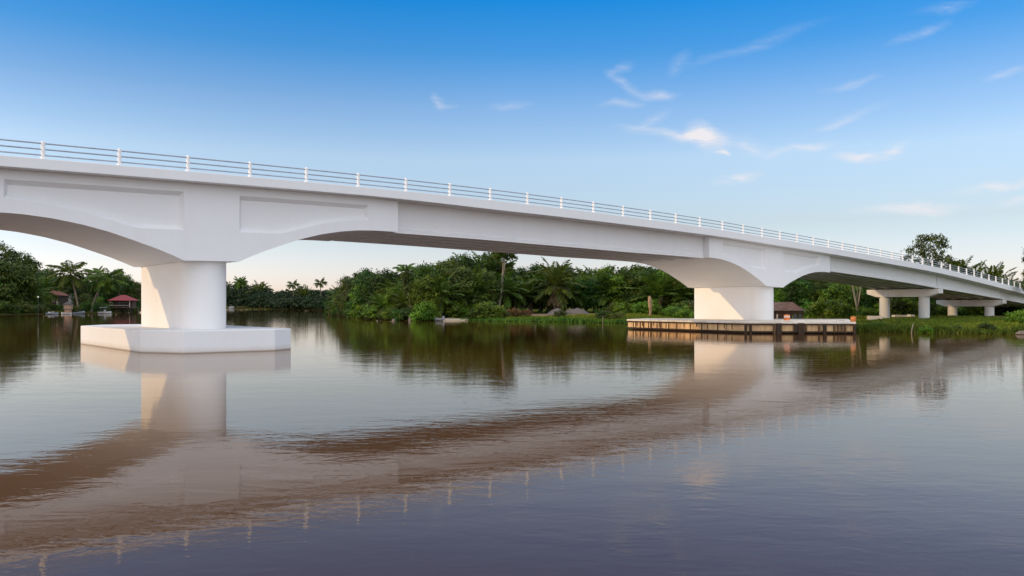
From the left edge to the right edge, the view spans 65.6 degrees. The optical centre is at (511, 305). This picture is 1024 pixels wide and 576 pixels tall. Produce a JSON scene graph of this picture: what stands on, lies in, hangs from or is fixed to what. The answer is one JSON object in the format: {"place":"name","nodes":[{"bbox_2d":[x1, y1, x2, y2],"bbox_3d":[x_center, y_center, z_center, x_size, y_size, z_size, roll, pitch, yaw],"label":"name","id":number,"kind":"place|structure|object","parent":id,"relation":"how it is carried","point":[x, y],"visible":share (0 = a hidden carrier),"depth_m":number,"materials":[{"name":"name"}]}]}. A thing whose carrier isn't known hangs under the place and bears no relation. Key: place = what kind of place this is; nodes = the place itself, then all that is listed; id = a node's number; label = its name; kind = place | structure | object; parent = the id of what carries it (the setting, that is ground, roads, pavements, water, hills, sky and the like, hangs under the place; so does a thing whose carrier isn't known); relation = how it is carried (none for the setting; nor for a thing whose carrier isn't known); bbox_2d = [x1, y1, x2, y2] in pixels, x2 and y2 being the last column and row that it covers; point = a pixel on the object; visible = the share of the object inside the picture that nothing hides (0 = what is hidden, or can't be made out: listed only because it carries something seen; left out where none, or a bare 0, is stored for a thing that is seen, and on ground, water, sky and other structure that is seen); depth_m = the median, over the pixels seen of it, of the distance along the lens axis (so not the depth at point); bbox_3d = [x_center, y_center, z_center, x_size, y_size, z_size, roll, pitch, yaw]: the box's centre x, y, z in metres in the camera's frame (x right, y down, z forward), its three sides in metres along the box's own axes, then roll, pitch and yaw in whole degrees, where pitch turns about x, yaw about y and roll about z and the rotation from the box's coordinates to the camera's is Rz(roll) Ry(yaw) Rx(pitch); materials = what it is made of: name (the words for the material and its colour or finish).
{"place":"outdoors","nodes":[
{"label":"outdoors","id":0,"kind":"place"},
{"bbox_2d":[0,304,1021,333],"bbox_3d":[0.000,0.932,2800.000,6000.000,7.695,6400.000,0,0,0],"label":"ground","id":1,"kind":"structure","parent":0,"point":[590,310],"depth_m":208.53,"materials":[{"name":"green plant"}]},
{"bbox_2d":[0,240,21,265],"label":"broadleaf tree","id":2,"kind":"object","parent":1,"relation":"on","point":[9,252],"visible":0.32,"depth_m":233.41,"materials":[{"name":"green plant"}]},
{"bbox_2d":[0,259,31,303],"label":"broadleaf tree","id":3,"kind":"object","parent":1,"relation":"on","point":[9,274],"visible":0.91,"depth_m":209.00,"materials":[{"name":"green plant"}]},
{"bbox_2d":[1,262,42,304],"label":"broadleaf tree","id":4,"kind":"object","parent":1,"relation":"on","point":[29,272],"visible":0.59,"depth_m":213.28,"materials":[{"name":"green plant"}]},
{"bbox_2d":[13,300,37,312],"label":"leafy shrub","id":5,"kind":"object","parent":1,"relation":"on","point":[26,305],"visible":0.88,"depth_m":208.67,"materials":[{"name":"green plant"}]},
{"bbox_2d":[12,253,42,276],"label":"broadleaf tree","id":6,"kind":"object","parent":1,"relation":"on","point":[30,260],"visible":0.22,"depth_m":244.28,"materials":[{"name":"green plant"}]},
{"bbox_2d":[21,273,52,303],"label":"palm tree","id":7,"kind":"object","parent":1,"relation":"on","point":[32,289],"visible":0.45,"depth_m":217.68,"materials":[{"name":"green plant"}]},
{"bbox_2d":[30,281,48,304],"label":"broadleaf tree","id":8,"kind":"object","parent":1,"relation":"on","point":[40,300],"visible":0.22,"depth_m":225.09,"materials":[{"name":"green plant"}]},
{"bbox_2d":[34,275,65,308],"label":"palm tree","id":9,"kind":"object","parent":1,"relation":"on","point":[48,281],"visible":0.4,"depth_m":236.43,"materials":[{"name":"green plant"}]},
{"bbox_2d":[44,290,69,310],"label":"bank house","id":10,"kind":"structure","parent":1,"relation":"on","point":[62,298],"depth_m":244.02,"materials":[{"name":"brown wood"}]},
{"bbox_2d":[54,275,83,301],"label":"broadleaf tree","id":11,"kind":"object","parent":1,"relation":"on","point":[69,291],"visible":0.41,"depth_m":258.35,"materials":[{"name":"green plant"}]},
{"bbox_2d":[45,260,98,307],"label":"palm tree","id":12,"kind":"object","parent":1,"relation":"on","point":[66,279],"visible":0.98,"depth_m":232.88,"materials":[{"name":"green plant"}]},
{"bbox_2d":[84,276,106,301],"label":"broadleaf tree","id":13,"kind":"object","parent":1,"relation":"on","point":[93,292],"visible":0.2,"depth_m":272.00,"materials":[{"name":"green plant"}]},
{"bbox_2d":[82,268,127,311],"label":"palm tree","id":14,"kind":"object","parent":1,"relation":"on","point":[102,282],"visible":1,"depth_m":234.22,"materials":[{"name":"green plant"}]},
{"bbox_2d":[113,269,125,310],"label":"broadleaf tree","id":15,"kind":"object","parent":1,"relation":"on","point":[121,284],"visible":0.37,"depth_m":273.49,"materials":[{"name":"green plant"}]},
{"bbox_2d":[107,295,138,312],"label":"stilt house","id":16,"kind":"structure","parent":1,"relation":"on","point":[123,301],"depth_m":253.67,"materials":[{"name":"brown wood"}]},
{"bbox_2d":[120,274,135,296],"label":"broadleaf tree","id":17,"kind":"object","parent":1,"relation":"on","point":[129,281],"visible":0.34,"depth_m":287.02,"materials":[{"name":"green plant"}]},
{"bbox_2d":[124,281,140,309],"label":"broadleaf tree","id":18,"kind":"object","parent":1,"relation":"on","point":[137,294],"visible":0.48,"depth_m":289.33,"materials":[{"name":"green plant"}]},
{"bbox_2d":[244,280,272,296],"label":"palm tree","id":19,"kind":"object","parent":1,"relation":"on","point":[260,288],"visible":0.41,"depth_m":538.39,"materials":[{"name":"green plant"}]},
{"bbox_2d":[226,281,337,309],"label":"distant wood","id":20,"kind":"object","parent":1,"relation":"on","point":[287,299],"visible":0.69,"depth_m":487.58,"materials":[{"name":"green plant"}]},
{"bbox_2d":[333,284,348,309],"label":"broadleaf tree","id":21,"kind":"object","parent":1,"relation":"on","point":[338,294],"visible":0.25,"depth_m":170.24,"materials":[{"name":"green plant"}]},
{"bbox_2d":[332,275,349,303],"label":"broadleaf tree","id":22,"kind":"object","parent":1,"relation":"on","point":[341,282],"visible":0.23,"depth_m":171.29,"materials":[{"name":"green plant"}]},
{"bbox_2d":[347,303,365,317],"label":"leafy shrub","id":23,"kind":"object","parent":1,"relation":"on","point":[354,312],"visible":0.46,"depth_m":141.28,"materials":[{"name":"green plant"}]},
{"bbox_2d":[338,267,376,307],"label":"broadleaf tree","id":24,"kind":"object","parent":1,"relation":"on","point":[349,281],"visible":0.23,"depth_m":157.30,"materials":[{"name":"green plant"}]},
{"bbox_2d":[349,274,379,305],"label":"broadleaf tree","id":25,"kind":"object","parent":1,"relation":"on","point":[359,282],"visible":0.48,"depth_m":142.26,"materials":[{"name":"green plant"}]},
{"bbox_2d":[352,268,384,304],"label":"broadleaf tree","id":26,"kind":"object","parent":1,"relation":"on","point":[364,272],"visible":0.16,"depth_m":147.24,"materials":[{"name":"green plant"}]},
{"bbox_2d":[358,303,384,319],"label":"leafy shrub","id":27,"kind":"object","parent":1,"relation":"on","point":[371,311],"visible":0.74,"depth_m":129.81,"materials":[{"name":"green plant"}]},
{"bbox_2d":[364,267,399,301],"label":"broadleaf tree","id":28,"kind":"object","parent":1,"relation":"on","point":[374,281],"visible":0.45,"depth_m":140.87,"materials":[{"name":"green plant"}]},
{"bbox_2d":[369,292,397,308],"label":"palm tree","id":29,"kind":"object","parent":1,"relation":"on","point":[379,297],"visible":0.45,"depth_m":131.12,"materials":[{"name":"green plant"}]},
{"bbox_2d":[374,277,401,302],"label":"palm tree","id":30,"kind":"object","parent":1,"relation":"on","point":[388,284],"visible":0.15,"depth_m":138.22,"materials":[{"name":"green plant"}]},
{"bbox_2d":[380,286,403,309],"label":"broadleaf tree","id":31,"kind":"object","parent":1,"relation":"on","point":[387,296],"visible":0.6,"depth_m":128.97,"materials":[{"name":"green plant"}]},
{"bbox_2d":[392,263,417,309],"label":"vine covered palm","id":32,"kind":"object","parent":1,"relation":"on","point":[406,277],"visible":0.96,"depth_m":123.66,"materials":[{"name":"green plant"}]},
{"bbox_2d":[390,288,422,309],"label":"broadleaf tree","id":33,"kind":"object","parent":1,"relation":"on","point":[403,301],"visible":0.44,"depth_m":126.00,"materials":[{"name":"green plant"}]},
{"bbox_2d":[396,307,417,319],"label":"leafy shrub","id":34,"kind":"object","parent":1,"relation":"on","point":[406,313],"visible":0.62,"depth_m":119.77,"materials":[{"name":"green plant"}]},
{"bbox_2d":[405,272,441,308],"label":"broadleaf tree","id":35,"kind":"object","parent":1,"relation":"on","point":[424,294],"visible":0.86,"depth_m":122.50,"materials":[{"name":"green plant"}]},
{"bbox_2d":[411,302,438,320],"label":"leafy shrub","id":36,"kind":"object","parent":1,"relation":"on","point":[421,308],"visible":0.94,"depth_m":118.40,"materials":[{"name":"green plant"}]},
{"bbox_2d":[411,260,439,296],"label":"broadleaf tree","id":37,"kind":"object","parent":1,"relation":"on","point":[423,268],"visible":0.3,"depth_m":131.33,"materials":[{"name":"green plant"}]},
{"bbox_2d":[419,300,441,320],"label":"leafy shrub","id":38,"kind":"object","parent":1,"relation":"on","point":[436,313],"visible":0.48,"depth_m":120.15,"materials":[{"name":"green plant"}]},
{"bbox_2d":[420,274,466,317],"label":"palm tree","id":39,"kind":"object","parent":1,"relation":"on","point":[445,291],"visible":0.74,"depth_m":124.29,"materials":[{"name":"green plant"}]},
{"bbox_2d":[436,256,467,295],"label":"broadleaf tree","id":40,"kind":"object","parent":1,"relation":"on","point":[451,263],"visible":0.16,"depth_m":133.72,"materials":[{"name":"green plant"}]},
{"bbox_2d":[439,296,469,317],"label":"leafy shrub","id":41,"kind":"object","parent":1,"relation":"on","point":[448,308],"visible":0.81,"depth_m":125.13,"materials":[{"name":"green plant"}]},
{"bbox_2d":[440,264,485,304],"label":"broadleaf tree","id":42,"kind":"object","parent":1,"relation":"on","point":[457,274],"visible":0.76,"depth_m":128.06,"materials":[{"name":"green plant"}]},
{"bbox_2d":[448,250,484,300],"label":"broadleaf tree","id":43,"kind":"object","parent":1,"relation":"on","point":[468,261],"visible":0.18,"depth_m":137.06,"materials":[{"name":"green plant"}]},
{"bbox_2d":[460,278,490,315],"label":"palm tree","id":44,"kind":"object","parent":1,"relation":"on","point":[475,292],"visible":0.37,"depth_m":130.07,"materials":[{"name":"green plant"}]},
{"bbox_2d":[466,305,488,318],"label":"leafy shrub","id":45,"kind":"object","parent":1,"relation":"on","point":[473,312],"visible":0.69,"depth_m":120.56,"materials":[{"name":"green plant"}]},
{"bbox_2d":[450,264,506,300],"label":"palm tree","id":46,"kind":"object","parent":1,"relation":"on","point":[480,278],"visible":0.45,"depth_m":130.88,"materials":[{"name":"green plant"}]},
{"bbox_2d":[462,252,500,273],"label":"broadleaf tree","id":47,"kind":"object","parent":1,"relation":"on","point":[493,261],"visible":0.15,"depth_m":140.86,"materials":[{"name":"green plant"}]},
{"bbox_2d":[475,270,504,306],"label":"broadleaf tree","id":48,"kind":"object","parent":1,"relation":"on","point":[492,294],"visible":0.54,"depth_m":132.29,"materials":[{"name":"green plant"}]},
{"bbox_2d":[473,300,507,317],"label":"leafy shrub","id":49,"kind":"object","parent":1,"relation":"on","point":[492,309],"visible":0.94,"depth_m":119.46,"materials":[{"name":"green plant"}]},
{"bbox_2d":[462,255,529,292],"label":"palm tree","id":50,"kind":"object","parent":1,"relation":"on","point":[490,263],"visible":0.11,"depth_m":143.39,"materials":[{"name":"green plant"}]},
{"bbox_2d":[487,252,517,306],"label":"bare trunk tree","id":51,"kind":"object","parent":1,"relation":"on","point":[499,256],"visible":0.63,"depth_m":132.82,"materials":[{"name":"brown plant"}]},
{"bbox_2d":[487,269,519,306],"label":"palm tree","id":52,"kind":"object","parent":1,"relation":"on","point":[504,287],"visible":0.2,"depth_m":136.11,"materials":[{"name":"green plant"}]},
{"bbox_2d":[486,271,529,308],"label":"palm tree","id":53,"kind":"object","parent":1,"relation":"on","point":[505,304],"visible":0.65,"depth_m":136.29,"materials":[{"name":"green plant"}]},
{"bbox_2d":[0,139,1023,353],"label":"road bridge","id":54,"kind":"structure","parent":1,"relation":"on","point":[181,238],"depth_m":44.78,"materials":[{"name":"white concrete"}]},
{"bbox_2d":[498,266,529,304],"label":"broadleaf tree","id":55,"kind":"object","parent":1,"relation":"on","point":[518,272],"visible":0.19,"depth_m":148.94,"materials":[{"name":"green plant"}]},
{"bbox_2d":[506,288,529,308],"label":"palm tree","id":56,"kind":"object","parent":1,"relation":"on","point":[514,301],"visible":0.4,"depth_m":141.11,"materials":[{"name":"green plant"}]},
{"bbox_2d":[509,275,544,308],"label":"palm tree","id":57,"kind":"object","parent":1,"relation":"on","point":[528,287],"visible":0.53,"depth_m":141.76,"materials":[{"name":"green plant"}]},
{"bbox_2d":[518,280,546,312],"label":"palm tree","id":58,"kind":"object","parent":1,"relation":"on","point":[531,304],"visible":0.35,"depth_m":144.53,"materials":[{"name":"green plant"}]},
{"bbox_2d":[525,261,549,311],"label":"broadleaf tree","id":59,"kind":"object","parent":1,"relation":"on","point":[535,268],"visible":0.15,"depth_m":151.43,"materials":[{"name":"green plant"}]},
{"bbox_2d":[459,316,640,322],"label":"reeds","id":60,"kind":"object","parent":1,"relation":"on","point":[552,319],"visible":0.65,"depth_m":111.11,"materials":[{"name":"green plant"}]},
{"bbox_2d":[525,257,584,309],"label":"palm tree","id":61,"kind":"object","parent":1,"relation":"on","point":[556,278],"visible":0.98,"depth_m":138.25,"materials":[{"name":"green plant"}]},
{"bbox_2d":[324,256,805,310],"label":"wood","id":62,"kind":"object","parent":1,"relation":"on","point":[613,268],"visible":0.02,"depth_m":159.43,"materials":[{"name":"green plant"}]},
{"bbox_2d":[448,312,684,320],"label":"bank grass","id":63,"kind":"structure","parent":1,"relation":"on","point":[632,315],"depth_m":119.59,"materials":[{"name":"green plant"}]},
{"bbox_2d":[559,276,589,309],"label":"palm tree","id":64,"kind":"object","parent":1,"relation":"on","point":[572,286],"visible":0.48,"depth_m":142.82,"materials":[{"name":"green plant"}]},
{"bbox_2d":[569,278,588,308],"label":"broadleaf tree","id":65,"kind":"object","parent":1,"relation":"on","point":[583,282],"visible":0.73,"depth_m":143.25,"materials":[{"name":"green plant"}]},
{"bbox_2d":[582,277,606,311],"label":"broadleaf tree","id":66,"kind":"object","parent":1,"relation":"on","point":[590,285],"visible":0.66,"depth_m":141.53,"materials":[{"name":"green plant"}]},
{"bbox_2d":[588,272,614,306],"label":"broadleaf tree","id":67,"kind":"object","parent":1,"relation":"on","point":[597,300],"visible":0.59,"depth_m":140.53,"materials":[{"name":"green plant"}]},
{"bbox_2d":[582,270,626,305],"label":"palm tree","id":68,"kind":"object","parent":1,"relation":"on","point":[605,282],"visible":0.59,"depth_m":140.16,"materials":[{"name":"green plant"}]},
{"bbox_2d":[594,264,616,306],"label":"broadleaf tree","id":69,"kind":"object","parent":1,"relation":"on","point":[605,270],"visible":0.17,"depth_m":149.48,"materials":[{"name":"green plant"}]},
{"bbox_2d":[606,273,628,303],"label":"broadleaf tree","id":70,"kind":"object","parent":1,"relation":"on","point":[615,281],"visible":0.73,"depth_m":138.74,"materials":[{"name":"green plant"}]},
{"bbox_2d":[610,301,635,313],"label":"leafy shrub","id":71,"kind":"object","parent":1,"relation":"on","point":[620,307],"visible":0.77,"depth_m":132.26,"materials":[{"name":"green plant"}]},
{"bbox_2d":[614,267,638,312],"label":"broadleaf tree","id":72,"kind":"object","parent":1,"relation":"on","point":[625,296],"visible":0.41,"depth_m":137.94,"materials":[{"name":"green plant"}]},
{"bbox_2d":[609,264,645,302],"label":"palm tree","id":73,"kind":"object","parent":1,"relation":"on","point":[631,271],"visible":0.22,"depth_m":138.27,"materials":[{"name":"green plant"}]},
{"bbox_2d":[625,271,644,304],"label":"broadleaf tree","id":74,"kind":"object","parent":1,"relation":"on","point":[631,281],"visible":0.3,"depth_m":136.88,"materials":[{"name":"green plant"}]},
{"bbox_2d":[630,300,660,313],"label":"leafy shrub","id":75,"kind":"object","parent":1,"relation":"on","point":[641,308],"visible":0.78,"depth_m":128.40,"materials":[{"name":"green plant"}]},
{"bbox_2d":[626,267,665,304],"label":"broadleaf tree","id":76,"kind":"object","parent":1,"relation":"on","point":[638,276],"visible":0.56,"depth_m":134.44,"materials":[{"name":"green plant"}]},
{"bbox_2d":[624,273,690,307],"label":"palm tree","id":77,"kind":"object","parent":1,"relation":"on","point":[658,288],"visible":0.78,"depth_m":131.58,"materials":[{"name":"green plant"}]},
{"bbox_2d":[658,275,686,306],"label":"broadleaf tree","id":78,"kind":"object","parent":1,"relation":"on","point":[666,298],"visible":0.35,"depth_m":132.13,"materials":[{"name":"green plant"}]},
{"bbox_2d":[662,305,683,316],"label":"leafy shrub","id":79,"kind":"object","parent":1,"relation":"on","point":[670,309],"visible":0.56,"depth_m":111.46,"materials":[{"name":"green plant"}]},
{"bbox_2d":[658,277,693,304],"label":"palm tree","id":80,"kind":"object","parent":1,"relation":"on","point":[682,292],"visible":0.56,"depth_m":130.82,"materials":[{"name":"green plant"}]},
{"bbox_2d":[672,306,693,317],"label":"leafy shrub","id":81,"kind":"object","parent":1,"relation":"on","point":[684,312],"visible":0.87,"depth_m":109.50,"materials":[{"name":"green plant"}]},
{"bbox_2d":[626,318,856,333],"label":"fender platform","id":82,"kind":"structure","parent":1,"relation":"on","point":[818,326],"depth_m":66.47,"materials":[{"name":"concrete"}]},
{"bbox_2d":[774,288,787,301],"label":"broadleaf tree","id":83,"kind":"object","parent":1,"relation":"on","point":[776,294],"visible":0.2,"depth_m":122.39,"materials":[{"name":"green plant"}]},
{"bbox_2d":[774,302,805,318],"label":"timber hut","id":84,"kind":"object","parent":1,"relation":"on","point":[781,309],"visible":0.52,"depth_m":87.86,"materials":[{"name":"brown wood"}]},
{"bbox_2d":[777,280,806,315],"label":"broadleaf tree","id":85,"kind":"object","parent":1,"relation":"on","point":[793,290],"visible":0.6,"depth_m":122.50,"materials":[{"name":"green plant"}]},
{"bbox_2d":[793,278,818,305],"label":"broadleaf tree","id":86,"kind":"object","parent":1,"relation":"on","point":[808,286],"visible":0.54,"depth_m":122.49,"materials":[{"name":"green plant"}]},
{"bbox_2d":[810,281,832,301],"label":"broadleaf tree","id":87,"kind":"object","parent":1,"relation":"on","point":[820,285],"visible":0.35,"depth_m":121.04,"materials":[{"name":"green plant"}]},
{"bbox_2d":[804,296,846,318],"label":"leafy shrub","id":88,"kind":"object","parent":1,"relation":"on","point":[817,306],"visible":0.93,"depth_m":99.36,"materials":[{"name":"green plant"}]},
{"bbox_2d":[816,283,854,304],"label":"broadleaf tree","id":89,"kind":"object","parent":1,"relation":"on","point":[831,290],"visible":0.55,"depth_m":118.78,"materials":[{"name":"green plant"}]},
{"bbox_2d":[819,282,856,302],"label":"broadleaf tree","id":90,"kind":"object","parent":1,"relation":"on","point":[850,289],"visible":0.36,"depth_m":119.78,"materials":[{"name":"green plant"}]},
{"bbox_2d":[820,298,857,317],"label":"leafy shrub","id":91,"kind":"object","parent":1,"relation":"on","point":[849,309],"visible":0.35,"depth_m":101.83,"materials":[{"name":"green plant"}]},
{"bbox_2d":[852,286,861,315],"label":"forked trunk tree","id":92,"kind":"object","parent":1,"relation":"on","point":[856,304],"visible":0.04,"depth_m":112.92,"materials":[{"name":"brown plant"}]},
{"bbox_2d":[855,287,875,308],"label":"broadleaf tree","id":93,"kind":"object","parent":1,"relation":"on","point":[869,300],"visible":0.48,"depth_m":122.16,"materials":[{"name":"green plant"}]},
{"bbox_2d":[875,297,917,316],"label":"leafy shrub","id":94,"kind":"object","parent":1,"relation":"on","point":[898,306],"visible":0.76,"depth_m":111.04,"materials":[{"name":"green plant"}]},
{"bbox_2d":[792,315,1023,328],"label":"bank grass","id":95,"kind":"structure","parent":1,"relation":"on","point":[943,320],"depth_m":87.21,"materials":[{"name":"green plant"}]},
{"bbox_2d":[900,233,952,268],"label":"broadleaf tree","id":96,"kind":"object","parent":1,"relation":"on","point":[924,249],"visible":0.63,"depth_m":165.64,"materials":[{"name":"green plant"}]},
{"bbox_2d":[856,322,1023,333],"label":"reeds","id":97,"kind":"object","parent":1,"relation":"on","point":[878,327],"visible":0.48,"depth_m":66.77,"materials":[{"name":"green plant"}]},
{"bbox_2d":[942,254,986,276],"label":"palm tree","id":98,"kind":"object","parent":1,"relation":"on","point":[962,262],"visible":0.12,"depth_m":156.43,"materials":[{"name":"green plant"}]},
{"bbox_2d":[979,261,1018,280],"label":"palm tree","id":99,"kind":"object","parent":1,"relation":"on","point":[1000,271],"visible":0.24,"depth_m":154.80,"materials":[{"name":"green plant"}]},
{"bbox_2d":[1002,309,1023,322],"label":"leafy shrub","id":100,"kind":"object","parent":1,"relation":"on","point":[1014,316],"visible":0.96,"depth_m":79.91,"materials":[{"name":"green plant"}]},
{"bbox_2d":[0,309,1023,575],"bbox_3d":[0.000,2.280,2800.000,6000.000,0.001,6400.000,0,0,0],"label":"river water","id":101,"kind":"structure","parent":0,"point":[330,445],"depth_m":12.33,"materials":[{"name":"liquid"}]},
{"bbox_2d":[0,0,1023,291],"label":"sky","id":102,"kind":"structure","parent":0,"point":[874,124],"materials":[{"name":"blue"}]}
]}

